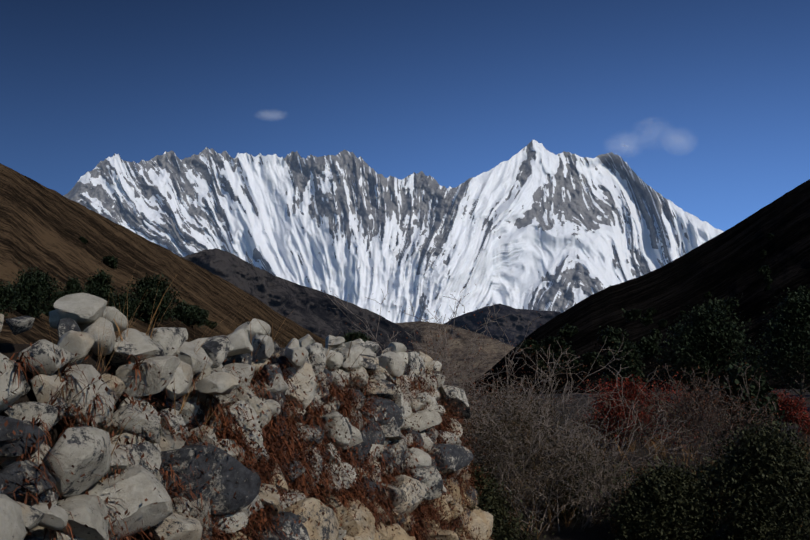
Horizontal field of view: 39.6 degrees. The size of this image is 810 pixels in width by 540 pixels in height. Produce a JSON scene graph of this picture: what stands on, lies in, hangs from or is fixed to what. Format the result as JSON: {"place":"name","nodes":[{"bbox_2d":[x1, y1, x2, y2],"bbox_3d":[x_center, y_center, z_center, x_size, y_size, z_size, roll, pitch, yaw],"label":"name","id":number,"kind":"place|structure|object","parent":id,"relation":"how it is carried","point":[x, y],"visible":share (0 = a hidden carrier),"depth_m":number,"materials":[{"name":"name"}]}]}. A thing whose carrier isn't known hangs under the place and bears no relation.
{"place":"outdoors","nodes":[
{"label":"outdoors","id":0,"kind":"place"},
{"bbox_2d":[0,163,324,347],"bbox_3d":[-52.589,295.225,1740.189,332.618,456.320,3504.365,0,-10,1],"label":"hill","id":1,"kind":"structure","parent":0,"point":[46,229],"depth_m":436.15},
{"bbox_2d":[0,279,24,316],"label":"bush","id":2,"kind":"object","parent":1,"relation":"on","point":[7,295],"visible":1,"depth_m":84.05,"materials":[{"name":"green plant"}]},
{"bbox_2d":[8,279,46,318],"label":"bush","id":3,"kind":"object","parent":1,"relation":"on","point":[30,298],"visible":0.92,"depth_m":103.60,"materials":[{"name":"green plant"}]},
{"bbox_2d":[3,262,72,310],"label":"bush","id":4,"kind":"object","parent":1,"relation":"on","point":[42,277],"visible":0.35,"depth_m":108.95,"materials":[{"name":"green plant"}]},
{"bbox_2d":[42,295,55,315],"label":"bush","id":5,"kind":"object","parent":1,"relation":"on","point":[46,310],"visible":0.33,"depth_m":121.55,"materials":[{"name":"green plant"}]},
{"bbox_2d":[56,287,80,298],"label":"bush","id":6,"kind":"object","parent":1,"relation":"on","point":[64,292],"visible":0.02,"depth_m":132.98,"materials":[{"name":"green plant"}]},
{"bbox_2d":[64,276,85,293],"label":"bush","id":7,"kind":"object","parent":1,"relation":"on","point":[73,284],"visible":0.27,"depth_m":133.93,"materials":[{"name":"green plant"}]},
{"bbox_2d":[78,236,87,243],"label":"juniper bush","id":8,"kind":"object","parent":1,"relation":"on","point":[83,240],"visible":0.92,"depth_m":392.76,"materials":[{"name":"green plant"}]},
{"bbox_2d":[82,265,117,306],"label":"bush","id":9,"kind":"object","parent":1,"relation":"on","point":[96,286],"visible":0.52,"depth_m":153.61,"materials":[{"name":"green plant"}]},
{"bbox_2d":[101,255,117,268],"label":"juniper bush","id":10,"kind":"object","parent":1,"relation":"on","point":[111,261],"visible":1,"depth_m":368.73,"materials":[{"name":"green plant"}]},
{"bbox_2d":[111,301,132,319],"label":"bush","id":11,"kind":"object","parent":1,"relation":"on","point":[120,307],"visible":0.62,"depth_m":183.87,"materials":[{"name":"green plant"}]},
{"bbox_2d":[108,291,145,321],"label":"bush","id":12,"kind":"object","parent":1,"relation":"on","point":[133,304],"visible":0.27,"depth_m":191.93,"materials":[{"name":"green plant"}]},
{"bbox_2d":[134,286,175,323],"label":"bush","id":13,"kind":"object","parent":1,"relation":"on","point":[149,298],"visible":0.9,"depth_m":225.09,"materials":[{"name":"green plant"}]},
{"bbox_2d":[121,269,191,326],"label":"bush","id":14,"kind":"object","parent":1,"relation":"on","point":[152,283],"visible":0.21,"depth_m":228.78,"materials":[{"name":"green plant"}]},
{"bbox_2d":[170,300,206,328],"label":"bush","id":15,"kind":"object","parent":1,"relation":"on","point":[193,316],"visible":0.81,"depth_m":313.50,"materials":[{"name":"green plant"}]},
{"bbox_2d":[190,305,211,326],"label":"bush","id":16,"kind":"object","parent":1,"relation":"on","point":[200,310],"visible":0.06,"depth_m":337.43,"materials":[{"name":"green plant"}]},
{"bbox_2d":[200,308,208,318],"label":"juniper bush","id":17,"kind":"object","parent":1,"relation":"on","point":[206,314],"visible":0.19,"depth_m":397.87,"materials":[{"name":"green plant"}]},
{"bbox_2d":[207,320,217,328],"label":"juniper bush","id":18,"kind":"object","parent":1,"relation":"on","point":[213,325],"visible":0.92,"depth_m":386.62,"materials":[{"name":"green plant"}]},
{"bbox_2d":[341,330,371,342],"bbox_3d":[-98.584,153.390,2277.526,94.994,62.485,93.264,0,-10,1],"label":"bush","id":19,"kind":"object","parent":1,"relation":"on","point":[357,335],"visible":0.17,"depth_m":2267.34,"materials":[{"name":"green plant"}]},
{"bbox_2d":[256,109,282,120],"bbox_3d":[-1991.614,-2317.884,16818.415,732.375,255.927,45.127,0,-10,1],"label":"cloud","id":20,"kind":"structure","parent":0,"point":[269,114],"depth_m":16818.46,"materials":[{"name":"white"}]},
{"bbox_2d":[182,248,413,356],"bbox_3d":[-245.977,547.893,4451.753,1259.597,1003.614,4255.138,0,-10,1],"label":"hill","id":21,"kind":"structure","parent":0,"point":[311,312],"depth_m":4130.23,"materials":[{"name":"grey stone"}]},
{"bbox_2d":[64,140,723,323],"bbox_3d":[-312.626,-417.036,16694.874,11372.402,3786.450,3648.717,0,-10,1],"label":"snow mountain","id":22,"kind":"structure","parent":0,"point":[534,225],"depth_m":16607.52,"materials":[{"name":"white snow"}]},
{"bbox_2d":[0,0,809,230],"label":"sky","id":23,"kind":"structure","parent":0,"point":[450,91],"materials":[{"name":"blue"}]},
{"bbox_2d":[396,321,514,389],"bbox_3d":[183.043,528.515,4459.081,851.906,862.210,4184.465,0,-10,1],"label":"hill","id":24,"kind":"structure","parent":0,"point":[464,344],"depth_m":4554.83,"materials":[{"name":"brown soil"}]},
{"bbox_2d":[444,304,560,346],"bbox_3d":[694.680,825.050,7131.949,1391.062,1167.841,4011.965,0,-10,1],"label":"hill","id":25,"kind":"structure","parent":0,"point":[516,322],"depth_m":6895.68,"materials":[{"name":"grey stone"}]},
{"bbox_2d":[438,389,809,539],"bbox_3d":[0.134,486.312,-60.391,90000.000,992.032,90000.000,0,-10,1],"label":"ground","id":26,"kind":"structure","parent":0,"point":[565,533],"depth_m":20.81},
{"bbox_2d":[0,343,459,539],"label":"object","id":27,"kind":"object","parent":26,"relation":"on","point":[11,349],"depth_m":4.44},
{"bbox_2d":[0,293,493,539],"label":"stone wall","id":28,"kind":"structure","parent":26,"relation":"on","point":[73,317],"depth_m":5.04,"materials":[{"name":"grey stone"}]},
{"bbox_2d":[0,228,497,539],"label":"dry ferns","id":29,"kind":"object","parent":28,"relation":"on","point":[354,493],"depth_m":6.12,"materials":[{"name":"red plant"}]},
{"bbox_2d":[321,284,638,515],"bbox_3d":[0.924,1.636,13.706,3.924,2.958,3.749,-5,-11,26],"label":"tall bare shrub","id":30,"kind":"object","parent":26,"relation":"on","point":[478,389],"visible":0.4,"depth_m":13.47,"materials":[{"name":"brown plant"}]},
{"bbox_2d":[465,459,554,539],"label":"juniper shrub","id":31,"kind":"object","parent":26,"relation":"on","point":[486,499],"visible":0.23,"depth_m":10.21,"materials":[{"name":"green plant"}]},
{"bbox_2d":[502,415,634,533],"bbox_3d":[1.673,2.240,11.187,1.858,1.560,1.763,0,-10,1],"label":"bare shrub","id":32,"kind":"object","parent":26,"relation":"on","point":[589,508],"visible":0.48,"depth_m":10.93,"materials":[{"name":"plant"}]},
{"bbox_2d":[516,448,629,522],"bbox_3d":[1.848,2.381,12.055,1.349,1.025,1.620,-7,-12,36],"label":"juniper shrub","id":33,"kind":"object","parent":26,"relation":"on","point":[574,497],"visible":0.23,"depth_m":11.77,"materials":[{"name":"green plant"}]},
{"bbox_2d":[439,338,732,537],"bbox_3d":[1.268,2.111,11.407,3.630,2.906,3.151,0,-10,1],"label":"bare shrub","id":34,"kind":"object","parent":26,"relation":"on","point":[508,434],"visible":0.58,"depth_m":10.90,"materials":[{"name":"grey plant"}]},
{"bbox_2d":[600,340,648,395],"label":"bush","id":35,"kind":"object","parent":26,"relation":"on","point":[631,355],"visible":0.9,"depth_m":73.85,"materials":[{"name":"green plant"}]},
{"bbox_2d":[570,370,699,447],"bbox_3d":[4.606,2.898,22.605,2.730,1.731,2.431,0,-10,1],"label":"barberry bush","id":36,"kind":"object","parent":26,"relation":"on","point":[630,396],"visible":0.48,"depth_m":22.31,"materials":[{"name":"red plant"}]},
{"bbox_2d":[461,396,809,539],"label":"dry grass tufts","id":37,"kind":"object","parent":26,"relation":"on","point":[663,454],"visible":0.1,"depth_m":14.62,"materials":[{"name":"brown plant"}]},
{"bbox_2d":[578,450,730,539],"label":"juniper shrub","id":38,"kind":"object","parent":26,"relation":"on","point":[665,510],"visible":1,"depth_m":9.95,"materials":[{"name":"green plant"}]},
{"bbox_2d":[641,300,761,396],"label":"bush","id":39,"kind":"object","parent":26,"relation":"on","point":[707,341],"visible":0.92,"depth_m":65.17,"materials":[{"name":"green plant"}]},
{"bbox_2d":[621,357,792,467],"bbox_3d":[4.133,2.240,15.712,2.272,1.924,2.582,-2,-10,12],"label":"bare shrub","id":40,"kind":"object","parent":26,"relation":"on","point":[698,397],"visible":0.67,"depth_m":15.26,"materials":[{"name":"brown plant"}]},
{"bbox_2d":[687,448,740,515],"bbox_3d":[3.371,2.314,11.814,1.213,0.975,1.243,0,-10,1],"label":"juniper shrub","id":41,"kind":"object","parent":26,"relation":"on","point":[712,472],"visible":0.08,"depth_m":11.77,"materials":[{"name":"green plant"}]},
{"bbox_2d":[673,396,809,539],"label":"juniper shrub","id":42,"kind":"object","parent":26,"relation":"on","point":[771,484],"visible":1,"depth_m":9.76,"materials":[{"name":"green plant"}]},
{"bbox_2d":[714,361,789,435],"bbox_3d":[7.093,2.900,23.288,1.684,2.087,1.601,0,-10,1],"label":"bush","id":43,"kind":"object","parent":26,"relation":"on","point":[753,388],"visible":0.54,"depth_m":23.04,"materials":[{"name":"green plant"}]},
{"bbox_2d":[733,285,809,399],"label":"bush","id":44,"kind":"object","parent":26,"relation":"on","point":[791,333],"visible":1,"depth_m":55.94,"materials":[{"name":"green plant"}]},
{"bbox_2d":[770,387,809,435],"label":"barberry bush","id":45,"kind":"object","parent":26,"relation":"on","point":[795,407],"visible":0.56,"depth_m":26.15,"materials":[{"name":"red plant"}]},
{"bbox_2d":[607,133,643,157],"bbox_3d":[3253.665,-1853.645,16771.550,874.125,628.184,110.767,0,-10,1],"label":"cloud","id":46,"kind":"structure","parent":0,"point":[622,145],"depth_m":16771.65,"materials":[{"name":"white"}]},
{"bbox_2d":[465,179,809,395],"bbox_3d":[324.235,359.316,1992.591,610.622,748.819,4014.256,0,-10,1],"label":"hill","id":47,"kind":"structure","parent":0,"point":[729,263],"depth_m":523.57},
{"bbox_2d":[515,337,540,359],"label":"bush","id":48,"kind":"object","parent":47,"relation":"on","point":[528,349],"visible":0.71,"depth_m":763.99,"materials":[{"name":"green plant"}]},
{"bbox_2d":[533,360,547,372],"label":"juniper scrub","id":49,"kind":"object","parent":47,"relation":"on","point":[540,362],"visible":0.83,"depth_m":441.41,"materials":[{"name":"green plant"}]},
{"bbox_2d":[551,359,559,373],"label":"juniper scrub","id":50,"kind":"object","parent":47,"relation":"on","point":[553,365],"visible":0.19,"depth_m":345.03,"materials":[{"name":"green plant"}]},
{"bbox_2d":[538,335,573,357],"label":"bush","id":51,"kind":"object","parent":47,"relation":"on","point":[554,345],"visible":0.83,"depth_m":489.35,"materials":[{"name":"green plant"}]},
{"bbox_2d":[550,352,562,361],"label":"juniper scrub","id":52,"kind":"object","parent":47,"relation":"on","point":[556,355],"visible":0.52,"depth_m":429.02,"materials":[{"name":"green plant"}]},
{"bbox_2d":[552,347,582,375],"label":"bush","id":53,"kind":"object","parent":47,"relation":"on","point":[568,355],"visible":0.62,"depth_m":316.81,"materials":[{"name":"green plant"}]},
{"bbox_2d":[557,323,579,339],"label":"bush","id":54,"kind":"object","parent":47,"relation":"on","point":[567,331],"visible":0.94,"depth_m":671.40,"materials":[{"name":"green plant"}]},
{"bbox_2d":[569,356,586,372],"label":"juniper scrub","id":55,"kind":"object","parent":47,"relation":"on","point":[574,362],"visible":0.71,"depth_m":296.95,"materials":[{"name":"green plant"}]},
{"bbox_2d":[577,352,604,369],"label":"juniper scrub","id":56,"kind":"object","parent":47,"relation":"on","point":[589,358],"visible":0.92,"depth_m":276.97,"materials":[{"name":"green plant"}]},
{"bbox_2d":[603,349,614,364],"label":"juniper scrub","id":57,"kind":"object","parent":47,"relation":"on","point":[608,356],"visible":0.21,"depth_m":266.04,"materials":[{"name":"green plant"}]},
{"bbox_2d":[600,335,619,348],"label":"juniper scrub","id":58,"kind":"object","parent":47,"relation":"on","point":[611,342],"visible":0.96,"depth_m":348.46,"materials":[{"name":"green plant"}]},
{"bbox_2d":[595,325,628,345],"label":"bush","id":59,"kind":"object","parent":47,"relation":"on","point":[614,333],"visible":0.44,"depth_m":355.40,"materials":[{"name":"green plant"}]},
{"bbox_2d":[622,308,641,321],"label":"bush","id":60,"kind":"object","parent":47,"relation":"on","point":[633,315],"visible":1,"depth_m":511.06,"materials":[{"name":"green plant"}]},
{"bbox_2d":[639,312,652,325],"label":"juniper scrub","id":61,"kind":"object","parent":47,"relation":"on","point":[646,319],"visible":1,"depth_m":422.16,"materials":[{"name":"green plant"}]},
{"bbox_2d":[632,335,661,358],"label":"bush","id":62,"kind":"object","parent":47,"relation":"on","point":[645,347],"visible":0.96,"depth_m":240.41,"materials":[{"name":"green plant"}]},
{"bbox_2d":[647,308,657,314],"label":"juniper scrub","id":63,"kind":"object","parent":47,"relation":"on","point":[652,311],"visible":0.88,"depth_m":486.50,"materials":[{"name":"green plant"}]},
{"bbox_2d":[649,329,661,340],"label":"juniper scrub","id":64,"kind":"object","parent":47,"relation":"on","point":[656,334],"visible":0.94,"depth_m":306.00,"materials":[{"name":"green plant"}]},
{"bbox_2d":[666,323,688,337],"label":"bush","id":65,"kind":"object","parent":47,"relation":"on","point":[670,326],"visible":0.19,"depth_m":259.53,"materials":[{"name":"green plant"}]},
{"bbox_2d":[704,293,742,315],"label":"bush","id":66,"kind":"object","parent":47,"relation":"on","point":[727,303],"visible":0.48,"depth_m":265.81,"materials":[{"name":"green plant"}]},
{"bbox_2d":[757,265,771,275],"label":"juniper scrub","id":67,"kind":"object","parent":47,"relation":"on","point":[764,270],"visible":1,"depth_m":319.05,"materials":[{"name":"green plant"}]},
{"bbox_2d":[764,275,772,284],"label":"juniper scrub","id":68,"kind":"object","parent":47,"relation":"on","point":[768,280],"visible":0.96,"depth_m":274.62,"materials":[{"name":"green plant"}]},
{"bbox_2d":[758,319,781,339],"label":"bush","id":69,"kind":"object","parent":47,"relation":"on","point":[767,327],"visible":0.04,"depth_m":138.53,"materials":[{"name":"green plant"}]},
{"bbox_2d":[783,285,809,301],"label":"bush","id":70,"kind":"object","parent":47,"relation":"on","point":[805,291],"visible":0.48,"depth_m":174.49,"materials":[{"name":"green plant"}]},
{"bbox_2d":[634,117,673,147],"bbox_3d":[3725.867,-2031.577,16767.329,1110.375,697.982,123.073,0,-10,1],"label":"cloud","id":71,"kind":"structure","parent":0,"point":[654,130],"depth_m":16767.40,"materials":[{"name":"white"}]},
{"bbox_2d":[661,128,696,154],"bbox_3d":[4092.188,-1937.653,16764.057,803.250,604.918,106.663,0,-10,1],"label":"cloud","id":72,"kind":"structure","parent":0,"point":[677,141],"depth_m":16764.34,"materials":[{"name":"white"}]},
{"bbox_2d":[736,331,744,339],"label":"juniper scrub","id":73,"kind":"object","parent":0,"point":[739,336],"visible":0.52,"depth_m":167.10,"materials":[{"name":"green plant"}]}
]}

